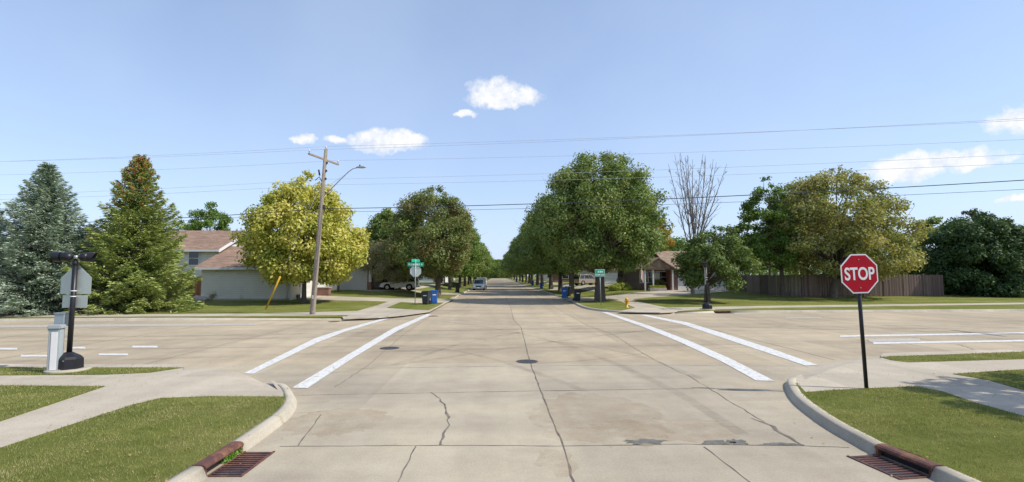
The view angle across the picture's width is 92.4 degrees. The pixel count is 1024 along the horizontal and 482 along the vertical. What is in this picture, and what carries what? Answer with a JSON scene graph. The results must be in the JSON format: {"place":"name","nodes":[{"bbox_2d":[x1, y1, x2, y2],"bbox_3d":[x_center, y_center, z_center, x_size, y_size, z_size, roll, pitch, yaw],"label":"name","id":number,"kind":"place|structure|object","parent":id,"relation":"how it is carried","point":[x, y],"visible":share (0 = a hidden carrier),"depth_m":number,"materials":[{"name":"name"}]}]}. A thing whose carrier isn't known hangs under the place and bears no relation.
{"place":"outdoors","nodes":[
{"label":"outdoors","id":0,"kind":"place"},
{"bbox_2d":[0,385,104,420],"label":"lawn","id":1,"kind":"structure","parent":0,"point":[28,407],"depth_m":9.72,"materials":[{"name":"plant"}]},
{"bbox_2d":[0,367,183,374],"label":"lawn","id":2,"kind":"structure","parent":0,"point":[94,372],"depth_m":12.15,"materials":[{"name":"plant"}]},
{"bbox_2d":[46,324,66,370],"bbox_3d":[-11.287,2.676,12.141,0.300,1.200,0.260,1,-4,-14],"label":"utility pedestal","id":3,"kind":"object","parent":2,"relation":"on","point":[55,343],"visible":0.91,"depth_m":12.06,"materials":[{"name":"grey paint"}]},
{"bbox_2d":[53,312,68,350],"bbox_3d":[-11.411,2.580,12.416,0.280,1.531,0.200,0,-4,-2],"label":"meter box","id":4,"kind":"object","parent":2,"relation":"on","point":[61,317],"visible":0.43,"depth_m":12.38,"materials":[{"name":"grey paint"}]},
{"bbox_2d":[43,252,96,373],"bbox_3d":[-11.140,1.787,12.431,0.909,3.019,0.909,-2,-4,25],"label":"beacon post","id":5,"kind":"object","parent":2,"relation":"on","point":[76,278],"visible":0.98,"depth_m":12.45,"materials":[{"name":"metal"}]},
{"bbox_2d":[0,364,283,446],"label":"sidewalk","id":6,"kind":"structure","parent":0,"point":[124,391],"depth_m":10.19,"materials":[{"name":"concrete"}]},
{"bbox_2d":[0,394,284,481],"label":"lawn","id":7,"kind":"structure","parent":0,"point":[188,460],"depth_m":6.94,"materials":[{"name":"plant"}]},
{"bbox_2d":[0,295,452,318],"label":"sidewalk","id":8,"kind":"structure","parent":0,"point":[379,311],"depth_m":30.62,"materials":[{"name":"concrete"}]},
{"bbox_2d":[184,368,276,389],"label":"sidewalk ramp","id":9,"kind":"structure","parent":0,"point":[241,376],"depth_m":12.02,"materials":[{"name":"concrete"}]},
{"bbox_2d":[0,277,491,318],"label":"lawn","id":10,"kind":"structure","parent":0,"point":[245,306],"depth_m":39.17,"materials":[{"name":"plant"}]},
{"bbox_2d":[0,204,25,294],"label":"spruce tree","id":11,"kind":"object","parent":10,"relation":"on","point":[1,215],"visible":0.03,"depth_m":32.14,"materials":[{"name":"plant"}]},
{"bbox_2d":[0,161,104,316],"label":"spruce tree","id":12,"kind":"object","parent":10,"relation":"on","point":[44,227],"visible":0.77,"depth_m":30.42,"materials":[{"name":"plant"}]},
{"bbox_2d":[49,154,207,314],"bbox_3d":[-25.304,-0.238,33.281,8.619,11.504,8.829,0,-4,-2],"label":"spruce tree","id":13,"kind":"object","parent":10,"relation":"on","point":[135,283],"visible":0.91,"depth_m":32.37,"materials":[{"name":"plant"}]},
{"bbox_2d":[172,277,200,297],"bbox_3d":[-30.449,4.378,45.864,3.288,2.320,0.100,0,-4,-2],"label":"board fence","id":14,"kind":"object","parent":10,"relation":"on","point":[197,287],"visible":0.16,"depth_m":45.88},
{"bbox_2d":[48,230,330,299],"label":"house","id":15,"kind":"structure","parent":10,"relation":"on","point":[211,256],"depth_m":45.64,"materials":[{"name":"beige"}]},
{"bbox_2d":[188,252,199,265],"bbox_3d":[-31.789,1.717,49.094,1.150,1.530,0.080,0,-4,-2],"label":"window","id":16,"kind":"structure","parent":15,"relation":"in","point":[193,257],"depth_m":49.10,"materials":[{"name":"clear glass"}]},
{"bbox_2d":[300,282,310,297],"bbox_3d":[-20.670,4.599,49.131,0.050,2.100,2.600,0,-4,-2],"label":"garage door","id":17,"kind":"structure","parent":15,"relation":"in","point":[308,285],"depth_m":49.64,"materials":[{"name":"white paint"}]},
{"bbox_2d":[181,201,233,230],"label":"maple tree","id":18,"kind":"object","parent":10,"relation":"on","point":[221,225],"visible":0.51,"depth_m":89.74,"materials":[{"name":"green plant"}]},
{"bbox_2d":[228,169,371,302],"bbox_3d":[-18.060,-0.368,43.318,11.278,11.818,11.649,0,-4,-2],"label":"maple tree","id":19,"kind":"object","parent":10,"relation":"on","point":[264,243],"visible":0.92,"depth_m":40.16,"materials":[{"name":"yellow plant"}]},
{"bbox_2d":[317,287,331,295],"bbox_3d":[-19.880,5.275,51.572,1.600,0.865,0.900,0,-4,-2],"label":"brick planter","id":20,"kind":"object","parent":10,"relation":"on","point":[323,291],"visible":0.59,"depth_m":51.18,"materials":[{"name":"brick"}]},
{"bbox_2d":[308,146,365,313],"bbox_3d":[-11.017,-0.595,30.672,3.394,10.677,1.816,2,-4,-21],"label":"utility pole","id":21,"kind":"object","parent":10,"relation":"on","point":[317,256],"visible":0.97,"depth_m":30.32,"materials":[{"name":"brown wood"}]},
{"bbox_2d":[14,209,314,224],"bbox_3d":[-30.435,-1.495,33.158,37.544,0.680,0.040,-1,-4,8],"label":"power line","id":22,"kind":"object","parent":21,"relation":"attached to","point":[218,215],"visible":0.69,"depth_m":31.44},
{"bbox_2d":[265,185,320,308],"bbox_3d":[-14.664,0.683,32.641,7.231,8.206,0.103,-3,-5,40],"label":"guy wire","id":23,"kind":"object","parent":21,"relation":"attached to","point":[282,271],"visible":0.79,"depth_m":33.61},
{"bbox_2d":[316,118,1023,149],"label":"power line","id":24,"kind":"object","parent":21,"relation":"attached to","point":[689,135],"visible":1,"depth_m":24.27,"materials":[{"name":"metal"}]},
{"bbox_2d":[323,180,1023,208],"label":"power line","id":25,"kind":"object","parent":21,"relation":"attached to","point":[690,197],"visible":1,"depth_m":25.07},
{"bbox_2d":[349,189,1023,211],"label":"power line","id":26,"kind":"object","parent":21,"relation":"attached to","point":[692,203],"visible":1,"depth_m":25.18,"materials":[{"name":"metal"}]},
{"bbox_2d":[358,154,1021,178],"bbox_3d":[8.851,-3.914,25.402,42.522,0.625,0.013,-1,-4,14],"label":"power line","id":27,"kind":"object","parent":21,"relation":"attached to","point":[699,168],"visible":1,"depth_m":25.08,"materials":[{"name":"metal"}]},
{"bbox_2d":[358,120,1021,145],"bbox_3d":[8.902,-5.657,25.527,42.423,1.296,0.013,-1,-4,14],"label":"power line","id":28,"kind":"object","parent":21,"relation":"attached to","point":[693,134],"visible":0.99,"depth_m":25.39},
{"bbox_2d":[393,139,1023,159],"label":"power line","id":29,"kind":"object","parent":21,"relation":"attached to","point":[716,151],"visible":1,"depth_m":26.12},
{"bbox_2d":[331,252,393,289],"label":"house","id":30,"kind":"structure","parent":10,"relation":"on","point":[362,280],"depth_m":60.59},
{"bbox_2d":[363,208,415,269],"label":"maple tree","id":31,"kind":"object","parent":10,"relation":"on","point":[376,227],"visible":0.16,"depth_m":62.43,"materials":[{"name":"green plant"}]},
{"bbox_2d":[359,235,431,289],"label":"maple tree","id":32,"kind":"object","parent":10,"relation":"on","point":[385,271],"visible":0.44,"depth_m":58.48,"materials":[{"name":"green plant"}]},
{"bbox_2d":[381,185,476,296],"bbox_3d":[-9.105,-0.007,56.571,11.916,13.025,11.664,-2,-5,28],"label":"maple tree","id":33,"kind":"object","parent":10,"relation":"on","point":[449,239],"visible":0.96,"depth_m":53.91,"materials":[{"name":"green plant"}]},
{"bbox_2d":[418,273,447,282],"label":"house","id":34,"kind":"structure","parent":10,"relation":"on","point":[426,280],"depth_m":117.12,"materials":[{"name":"white"}]},
{"bbox_2d":[428,212,481,289],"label":"maple tree","id":35,"kind":"object","parent":10,"relation":"on","point":[474,255],"visible":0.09,"depth_m":83.04,"materials":[{"name":"green plant"}]},
{"bbox_2d":[444,234,489,287],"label":"maple tree","id":36,"kind":"object","parent":10,"relation":"on","point":[476,266],"visible":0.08,"depth_m":97.13,"materials":[{"name":"green plant"}]},
{"bbox_2d":[454,239,487,285],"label":"maple tree","id":37,"kind":"object","parent":10,"relation":"on","point":[464,282],"visible":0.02,"depth_m":110.16,"materials":[{"name":"green plant"}]},
{"bbox_2d":[364,289,460,294],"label":"driveway","id":38,"kind":"structure","parent":0,"point":[414,291],"depth_m":61.55,"materials":[{"name":"concrete"}]},
{"bbox_2d":[379,277,420,290],"bbox_3d":[-13.856,5.253,60.967,4.771,1.767,2.180,0,-4,2],"label":"parked car","id":39,"kind":"object","parent":38,"relation":"on","point":[408,285],"visible":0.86,"depth_m":60.04,"materials":[{"name":"white paint"}]},
{"bbox_2d":[387,302,443,309],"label":"lawn","id":40,"kind":"structure","parent":0,"point":[410,305],"depth_m":37.34,"materials":[{"name":"plant"}]},
{"bbox_2d":[407,259,423,298],"bbox_3d":[-7.555,3.326,38.392,1.152,3.854,0.540,2,-4,-26],"label":"street name sign","id":41,"kind":"object","parent":40,"relation":"on","point":[415,265],"visible":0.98,"depth_m":38.48,"materials":[{"name":"metal"}]},
{"bbox_2d":[421,291,430,303],"bbox_3d":[-7.011,4.624,40.093,0.666,1.094,0.881,0,-4,6],"label":"wheeled bin","id":42,"kind":"object","parent":40,"relation":"on","point":[425,297],"visible":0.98,"depth_m":39.76,"materials":[{"name":"grey plastic"}]},
{"bbox_2d":[430,290,437,302],"bbox_3d":[-6.590,4.705,41.385,0.678,1.115,0.898,1,-4,-16],"label":"wheeled bin","id":43,"kind":"object","parent":40,"relation":"on","point":[433,296],"visible":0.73,"depth_m":41.05,"materials":[{"name":"blue plastic"}]},
{"bbox_2d":[0,278,1023,481],"bbox_3d":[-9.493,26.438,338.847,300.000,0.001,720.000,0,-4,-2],"label":"road","id":44,"kind":"structure","parent":0,"point":[655,399],"depth_m":11.53,"materials":[{"name":"concrete"}]},
{"bbox_2d":[0,318,335,321],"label":"kerb","id":45,"kind":"structure","parent":44,"relation":"on","point":[100,319],"depth_m":27.48,"materials":[{"name":"concrete"}]},
{"bbox_2d":[167,466,206,481],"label":"kerb","id":46,"kind":"structure","parent":44,"relation":"on","point":[193,474],"depth_m":5.92,"materials":[{"name":"concrete"}]},
{"bbox_2d":[220,447,242,463],"bbox_3d":[-3.849,2.932,6.734,0.152,0.135,0.428,0,-4,0],"label":"roadside weed","id":47,"kind":"object","parent":44,"relation":"on","point":[232,456],"visible":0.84,"depth_m":6.70,"materials":[{"name":"green plant"}]},
{"bbox_2d":[192,441,274,476],"bbox_3d":[-3.679,2.919,6.554,0.625,0.200,0.878,0,-4,0],"label":"storm inlet","id":48,"kind":"object","parent":44,"relation":"on","point":[248,461],"visible":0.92,"depth_m":6.48,"materials":[{"name":"metal"}]},
{"bbox_2d":[231,416,282,450],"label":"kerb","id":49,"kind":"structure","parent":44,"relation":"on","point":[254,436],"depth_m":7.57,"materials":[{"name":"concrete"}]},
{"bbox_2d":[266,383,296,422],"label":"kerb","id":50,"kind":"structure","parent":44,"relation":"on","point":[287,409],"depth_m":9.10,"materials":[{"name":"concrete"}]},
{"bbox_2d":[0,317,920,341],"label":"worn lane lines","id":51,"kind":"object","parent":44,"relation":"on","point":[233,324],"visible":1,"depth_m":24.64,"materials":[{"name":"paint"}]},
{"bbox_2d":[472,279,484,289],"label":"parked pickup","id":52,"kind":"object","parent":44,"relation":"on","point":[478,284],"visible":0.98,"depth_m":83.88,"materials":[{"name":"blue metal"}]},
{"bbox_2d":[0,332,1023,356],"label":"lane lines","id":53,"kind":"object","parent":44,"relation":"on","point":[840,336],"visible":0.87,"depth_m":18.64,"materials":[{"name":"paint"}]},
{"bbox_2d":[1,281,1023,481],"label":"road joints","id":54,"kind":"object","parent":44,"relation":"on","point":[570,471],"visible":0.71,"depth_m":10.35,"materials":[{"name":"concrete"}]},
{"bbox_2d":[245,312,816,387],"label":"crosswalk lines","id":55,"kind":"object","parent":44,"relation":"on","point":[324,372],"visible":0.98,"depth_m":16.62,"materials":[{"name":"paint"}]},
{"bbox_2d":[572,301,623,312],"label":"kerb","id":56,"kind":"structure","parent":44,"relation":"on","point":[589,308],"depth_m":35.30,"materials":[{"name":"concrete"}]},
{"bbox_2d":[340,321,971,444],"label":"road cracks","id":57,"kind":"object","parent":44,"relation":"on","point":[447,414],"visible":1,"depth_m":8.26,"materials":[{"name":"concrete"}]},
{"bbox_2d":[626,439,802,444],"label":"asphalt patches","id":58,"kind":"object","parent":44,"relation":"on","point":[734,441],"visible":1,"depth_m":7.37,"materials":[{"name":"asphalt"}]},
{"bbox_2d":[785,377,884,453],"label":"kerb","id":59,"kind":"structure","parent":44,"relation":"on","point":[843,430],"depth_m":8.10,"materials":[{"name":"concrete"}]},
{"bbox_2d":[730,309,1023,312],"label":"kerb","id":60,"kind":"structure","parent":44,"relation":"on","point":[920,310],"depth_m":34.04,"materials":[{"name":"concrete"}]},
{"bbox_2d":[847,443,942,479],"bbox_3d":[5.008,2.913,6.469,0.625,0.200,0.799,1,-4,-8],"label":"storm inlet","id":61,"kind":"object","parent":44,"relation":"on","point":[877,461],"visible":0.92,"depth_m":6.43,"materials":[{"name":"metal"}]},
{"bbox_2d":[930,466,980,481],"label":"kerb","id":62,"kind":"structure","parent":44,"relation":"on","point":[942,474],"depth_m":5.92,"materials":[{"name":"concrete"}]},
{"bbox_2d":[0,0,1023,275],"label":"sky","id":63,"kind":"structure","parent":0,"point":[93,80],"materials":[{"name":"blue"}]},
{"bbox_2d":[515,278,594,291],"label":"sidewalk","id":64,"kind":"structure","parent":0,"point":[584,288],"depth_m":79.02,"materials":[{"name":"concrete"}]},
{"bbox_2d":[550,284,611,289],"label":"driveway","id":65,"kind":"structure","parent":0,"point":[556,288],"depth_m":80.75,"materials":[{"name":"concrete"}]},
{"bbox_2d":[574,275,594,284],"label":"parked minivan","id":66,"kind":"object","parent":65,"relation":"on","point":[584,279],"visible":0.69,"depth_m":84.01,"materials":[{"name":"beige paint"}]},
{"bbox_2d":[338,163,1022,184],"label":"power line","id":67,"kind":"object","parent":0,"point":[682,176],"visible":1,"depth_m":25.12,"materials":[{"name":"metal"}]},
{"bbox_2d":[507,277,1023,312],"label":"lawn","id":68,"kind":"structure","parent":0,"point":[728,298],"depth_m":44.55,"materials":[{"name":"plant"}]},
{"bbox_2d":[504,256,527,281],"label":"maple tree","id":69,"kind":"object","parent":68,"relation":"on","point":[506,265],"visible":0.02,"depth_m":191.41,"materials":[{"name":"green plant"}]},
{"bbox_2d":[510,227,532,283],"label":"maple tree","id":70,"kind":"object","parent":68,"relation":"on","point":[514,244],"visible":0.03,"depth_m":138.57,"materials":[{"name":"green plant"}]},
{"bbox_2d":[509,256,539,282],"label":"maple tree","id":71,"kind":"object","parent":68,"relation":"on","point":[529,274],"visible":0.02,"depth_m":151.40,"materials":[{"name":"green plant"}]},
{"bbox_2d":[509,222,545,285],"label":"maple tree","id":72,"kind":"object","parent":68,"relation":"on","point":[537,277],"visible":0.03,"depth_m":118.52,"materials":[{"name":"green plant"}]},
{"bbox_2d":[511,229,552,285],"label":"maple tree","id":73,"kind":"object","parent":68,"relation":"on","point":[523,265],"visible":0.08,"depth_m":107.85,"materials":[{"name":"green plant"}]},
{"bbox_2d":[518,209,552,288],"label":"maple tree","id":74,"kind":"object","parent":68,"relation":"on","point":[525,262],"visible":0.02,"depth_m":87.31,"materials":[{"name":"green plant"}]},
{"bbox_2d":[507,219,581,290],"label":"maple tree","id":75,"kind":"object","parent":68,"relation":"on","point":[540,264],"visible":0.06,"depth_m":75.79,"materials":[{"name":"green plant"}]},
{"bbox_2d":[552,272,578,281],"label":"house","id":76,"kind":"structure","parent":68,"relation":"on","point":[565,278],"depth_m":128.04,"materials":[{"name":"red brick"}]},
{"bbox_2d":[521,181,613,293],"bbox_3d":[7.978,-1.107,65.454,13.544,16.472,11.927,0,-4,-2],"label":"maple tree","id":77,"kind":"object","parent":68,"relation":"on","point":[537,251],"visible":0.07,"depth_m":64.86,"materials":[{"name":"green plant"}]},
{"bbox_2d":[579,268,617,283],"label":"house","id":78,"kind":"structure","parent":68,"relation":"on","point":[611,278],"depth_m":94.26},
{"bbox_2d":[604,273,617,283],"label":"garage door","id":79,"kind":"structure","parent":78,"relation":"in","point":[613,275],"depth_m":94.24,"materials":[{"name":"white paint"}]},
{"bbox_2d":[595,269,604,299],"bbox_3d":[7.094,3.833,39.620,0.800,3.077,0.084,0,-4,-2],"label":"green sign","id":80,"kind":"object","parent":68,"relation":"on","point":[599,272],"visible":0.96,"depth_m":39.67,"materials":[{"name":"metal"}]},
{"bbox_2d":[531,149,675,300],"bbox_3d":[8.778,-1.525,47.454,14.019,14.768,13.627,0,-4,-2],"label":"maple tree","id":81,"kind":"object","parent":68,"relation":"on","point":[631,242],"visible":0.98,"depth_m":44.30,"materials":[{"name":"green plant"}]},
{"bbox_2d":[608,282,633,290],"bbox_3d":[13.245,5.534,60.256,3.254,1.137,1.929,0,-4,-2],"label":"shrub","id":82,"kind":"object","parent":68,"relation":"on","point":[624,286],"visible":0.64,"depth_m":60.01,"materials":[{"name":"green plant"}]},
{"bbox_2d":[648,285,666,290],"bbox_3d":[17.480,5.648,58.997,2.004,0.710,0.701,0,-4,-2],"label":"planter box","id":83,"kind":"object","parent":68,"relation":"on","point":[657,288],"visible":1,"depth_m":58.69,"materials":[{"name":"concrete"}]},
{"bbox_2d":[654,219,674,250],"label":"maple tree","id":84,"kind":"object","parent":68,"relation":"on","point":[671,241],"visible":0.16,"depth_m":79.69,"materials":[{"name":"green plant"}]},
{"bbox_2d":[660,235,688,250],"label":"maple tree","id":85,"kind":"object","parent":68,"relation":"on","point":[679,245],"visible":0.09,"depth_m":90.29,"materials":[{"name":"green plant"}]},
{"bbox_2d":[623,251,732,290],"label":"house","id":86,"kind":"structure","parent":68,"relation":"on","point":[662,267],"depth_m":61.37,"materials":[{"name":"beige brick"}]},
{"bbox_2d":[678,272,725,289],"bbox_3d":[23.302,4.920,60.322,5.942,2.170,0.070,0,-4,-2],"label":"garage door","id":87,"kind":"structure","parent":86,"relation":"in","point":[679,282],"depth_m":60.23,"materials":[{"name":"white paint"}]},
{"bbox_2d":[668,153,727,293],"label":"bare tree","id":88,"kind":"object","parent":68,"relation":"on","point":[691,214],"visible":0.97,"depth_m":53.58,"materials":[{"name":"grey plant"}]},
{"bbox_2d":[700,262,714,309],"bbox_3d":[13.686,3.168,34.578,1.029,3.406,1.029,-4,-6,44],"label":"beacon post","id":89,"kind":"object","parent":68,"relation":"on","point":[706,305],"visible":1,"depth_m":34.42,"materials":[{"name":"metal"}]},
{"bbox_2d":[535,251,895,277],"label":"distant trees","id":90,"kind":"object","parent":68,"relation":"on","point":[767,273],"visible":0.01,"depth_m":166.95,"materials":[{"name":"plant"}]},
{"bbox_2d":[670,224,765,302],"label":"maple tree","id":91,"kind":"object","parent":68,"relation":"on","point":[720,259],"visible":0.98,"depth_m":42.13,"materials":[{"name":"green plant"}]},
{"bbox_2d":[731,175,803,296],"bbox_3d":[26.185,-0.528,51.125,8.163,12.838,7.156,0,-4,-2],"label":"ash tree","id":92,"kind":"object","parent":68,"relation":"on","point":[758,242],"visible":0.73,"depth_m":50.37,"materials":[{"name":"green plant"}]},
{"bbox_2d":[734,274,801,296],"bbox_3d":[27.496,4.814,54.531,1.295,2.331,9.501,1,-4,-18],"label":"board fence","id":93,"kind":"object","parent":68,"relation":"on","point":[756,283],"visible":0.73,"depth_m":52.54,"materials":[{"name":"wood"}]},
{"bbox_2d":[750,230,801,274],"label":"maple tree","id":94,"kind":"object","parent":68,"relation":"on","point":[775,270],"visible":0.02,"depth_m":100.56,"materials":[{"name":"green plant"}]},
{"bbox_2d":[759,174,852,291],"bbox_3d":[32.962,-0.714,55.756,10.023,13.524,9.659,0,-4,-2],"label":"maple tree","id":95,"kind":"object","parent":68,"relation":"on","point":[792,183],"visible":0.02,"depth_m":54.74,"materials":[{"name":"green plant"}]},
{"bbox_2d":[758,164,933,297],"bbox_3d":[33.438,-1.066,50.215,15.401,13.886,14.104,0,-4,-2],"label":"maple tree","id":96,"kind":"object","parent":68,"relation":"on","point":[870,214],"visible":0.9,"depth_m":47.19,"materials":[{"name":"green plant"}]},
{"bbox_2d":[800,274,943,296],"bbox_3d":[37.526,4.589,51.026,15.912,2.415,0.100,0,-4,-5],"label":"board fence","id":97,"kind":"object","parent":68,"relation":"on","point":[923,283],"visible":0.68,"depth_m":51.18,"materials":[{"name":"wood"}]},
{"bbox_2d":[898,216,978,291],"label":"hedge tree","id":98,"kind":"object","parent":68,"relation":"on","point":[936,220],"visible":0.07,"depth_m":59.18,"materials":[{"name":"plant"}]},
{"bbox_2d":[955,208,981,219],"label":"tree","id":99,"kind":"object","parent":68,"relation":"on","point":[970,212],"depth_m":71.24,"materials":[{"name":"green plant"}]},
{"bbox_2d":[922,211,1023,297],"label":"hedge tree","id":100,"kind":"object","parent":68,"relation":"on","point":[960,242],"visible":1,"depth_m":51.27,"materials":[{"name":"green plant"}]},
{"bbox_2d":[980,226,1023,279],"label":"hedge tree","id":101,"kind":"object","parent":68,"relation":"on","point":[994,271],"visible":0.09,"depth_m":53.65,"materials":[{"name":"green plant"}]},
{"bbox_2d":[563,290,1023,312],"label":"sidewalk","id":102,"kind":"structure","parent":0,"point":[640,307],"depth_m":40.19,"materials":[{"name":"concrete"}]},
{"bbox_2d":[573,289,580,300],"bbox_3d":[6.077,5.052,45.941,0.666,1.094,0.881,0,-4,-7],"label":"wheeled bin","id":103,"kind":"object","parent":102,"relation":"on","point":[577,293],"visible":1,"depth_m":45.61,"materials":[{"name":"black plastic"}]},
{"bbox_2d":[802,356,879,378],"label":"sidewalk ramp","id":104,"kind":"structure","parent":0,"point":[818,370],"depth_m":13.27,"materials":[{"name":"concrete"}]},
{"bbox_2d":[795,349,1023,415],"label":"sidewalk","id":105,"kind":"structure","parent":0,"point":[991,394],"depth_m":11.37,"materials":[{"name":"concrete"}]},
{"bbox_2d":[797,385,1023,481],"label":"lawn","id":106,"kind":"structure","parent":0,"point":[914,447],"depth_m":7.52,"materials":[{"name":"plant"}]},
{"bbox_2d":[840,254,877,387],"bbox_3d":[7.439,1.792,10.441,0.834,3.026,0.099,-1,-4,-5],"label":"stop sign","id":107,"kind":"object","parent":106,"relation":"on","point":[859,274],"visible":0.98,"depth_m":10.46,"materials":[{"name":"metal"}]},
{"bbox_2d":[881,352,1023,361],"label":"lawn","id":108,"kind":"structure","parent":0,"point":[905,359],"depth_m":14.23,"materials":[{"name":"plant"}]},
{"bbox_2d":[0,351,1023,481],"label":"grass","id":109,"kind":"structure","parent":108,"relation":"on","point":[1018,383],"depth_m":8.09,"materials":[{"name":"plant"}]},
{"bbox_2d":[955,369,1023,389],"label":"lawn","id":110,"kind":"structure","parent":0,"point":[1006,377],"depth_m":11.55,"materials":[{"name":"plant"}]},
{"label":"ground","id":111,"kind":"structure","parent":0,"visible":0},
{"bbox_2d":[477,259,524,277],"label":"distant trees","id":112,"kind":"object","parent":111,"relation":"on","point":[500,274],"visible":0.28,"depth_m":470.38,"materials":[{"name":"plant"}]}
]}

